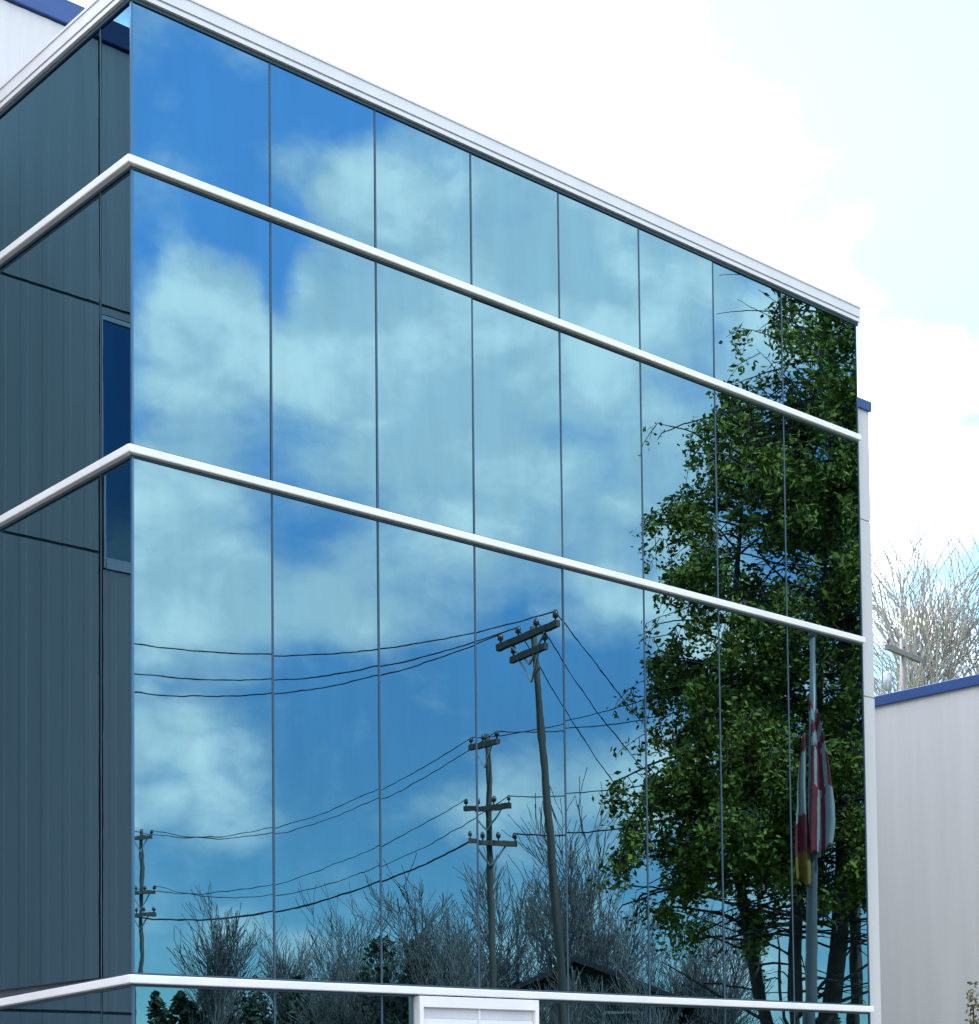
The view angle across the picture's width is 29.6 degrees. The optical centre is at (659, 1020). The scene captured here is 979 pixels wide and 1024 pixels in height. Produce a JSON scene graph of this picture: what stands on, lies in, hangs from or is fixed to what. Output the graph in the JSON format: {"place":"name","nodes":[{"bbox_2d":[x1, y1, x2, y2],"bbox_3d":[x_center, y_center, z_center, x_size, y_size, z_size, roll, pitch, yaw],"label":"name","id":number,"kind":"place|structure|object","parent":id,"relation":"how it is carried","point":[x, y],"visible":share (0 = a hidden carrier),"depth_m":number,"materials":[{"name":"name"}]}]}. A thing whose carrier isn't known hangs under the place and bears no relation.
{"place":"outdoors","nodes":[
{"label":"outdoors","id":0,"kind":"place"},
{"bbox_2d":[69,0,978,695],"label":"sky","id":1,"kind":"structure","parent":0,"point":[833,145],"materials":[{"name":"white"}]},
{"label":"ground","id":2,"kind":"structure","parent":0,"visible":0},
{"bbox_2d":[884,638,921,690],"bbox_3d":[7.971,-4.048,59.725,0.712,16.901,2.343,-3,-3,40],"label":"utility pole","id":3,"kind":"object","parent":2,"relation":"on","point":[902,653],"visible":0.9,"depth_m":59.89,"materials":[{"name":"grey wood"}]},
{"bbox_2d":[871,496,978,695],"bbox_3d":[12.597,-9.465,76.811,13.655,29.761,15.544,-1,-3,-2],"label":"bare tree","id":4,"kind":"object","parent":2,"relation":"on","point":[915,678],"visible":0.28,"depth_m":78.25,"materials":[{"name":"grey plant"}]},
{"bbox_2d":[873,674,978,1023],"bbox_3d":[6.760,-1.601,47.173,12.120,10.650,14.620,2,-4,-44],"label":"building","id":5,"kind":"structure","parent":2,"relation":"on","point":[927,761],"depth_m":39.62,"materials":[{"name":"grey metal"}]},
{"bbox_2d":[873,535,978,694],"bbox_3d":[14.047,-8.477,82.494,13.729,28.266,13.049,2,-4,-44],"label":"bare tree","id":6,"kind":"object","parent":2,"relation":"on","point":[966,668],"visible":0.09,"depth_m":79.59,"materials":[{"name":"grey plant"}]},
{"bbox_2d":[965,981,978,1023],"bbox_3d":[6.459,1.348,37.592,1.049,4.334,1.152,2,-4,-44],"label":"garden shrub","id":7,"kind":"object","parent":2,"relation":"on","point":[971,999],"visible":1,"depth_m":37.42,"materials":[{"name":"green plant"}]},
{"bbox_3d":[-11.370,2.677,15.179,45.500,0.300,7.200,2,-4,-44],"label":"pavement","id":8,"kind":"structure","parent":0,"visible":0},
{"bbox_2d":[0,0,873,1023],"bbox_3d":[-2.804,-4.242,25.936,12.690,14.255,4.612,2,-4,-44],"label":"glass building","id":9,"kind":"structure","parent":8,"relation":"on","point":[430,564],"depth_m":22.52,"materials":[{"name":"blue glass"}]},
{"bbox_2d":[413,996,538,1023],"bbox_3d":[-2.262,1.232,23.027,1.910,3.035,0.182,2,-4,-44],"label":"entrance door","id":10,"kind":"structure","parent":9,"relation":"in","point":[426,1009],"depth_m":22.99,"materials":[{"name":"white paint"}]},
{"bbox_2d":[0,0,880,1023],"bbox_3d":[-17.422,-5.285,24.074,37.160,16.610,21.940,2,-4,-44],"label":"panel building","id":11,"kind":"structure","parent":8,"relation":"on","point":[30,28],"depth_m":28.95,"materials":[{"name":"metal"}]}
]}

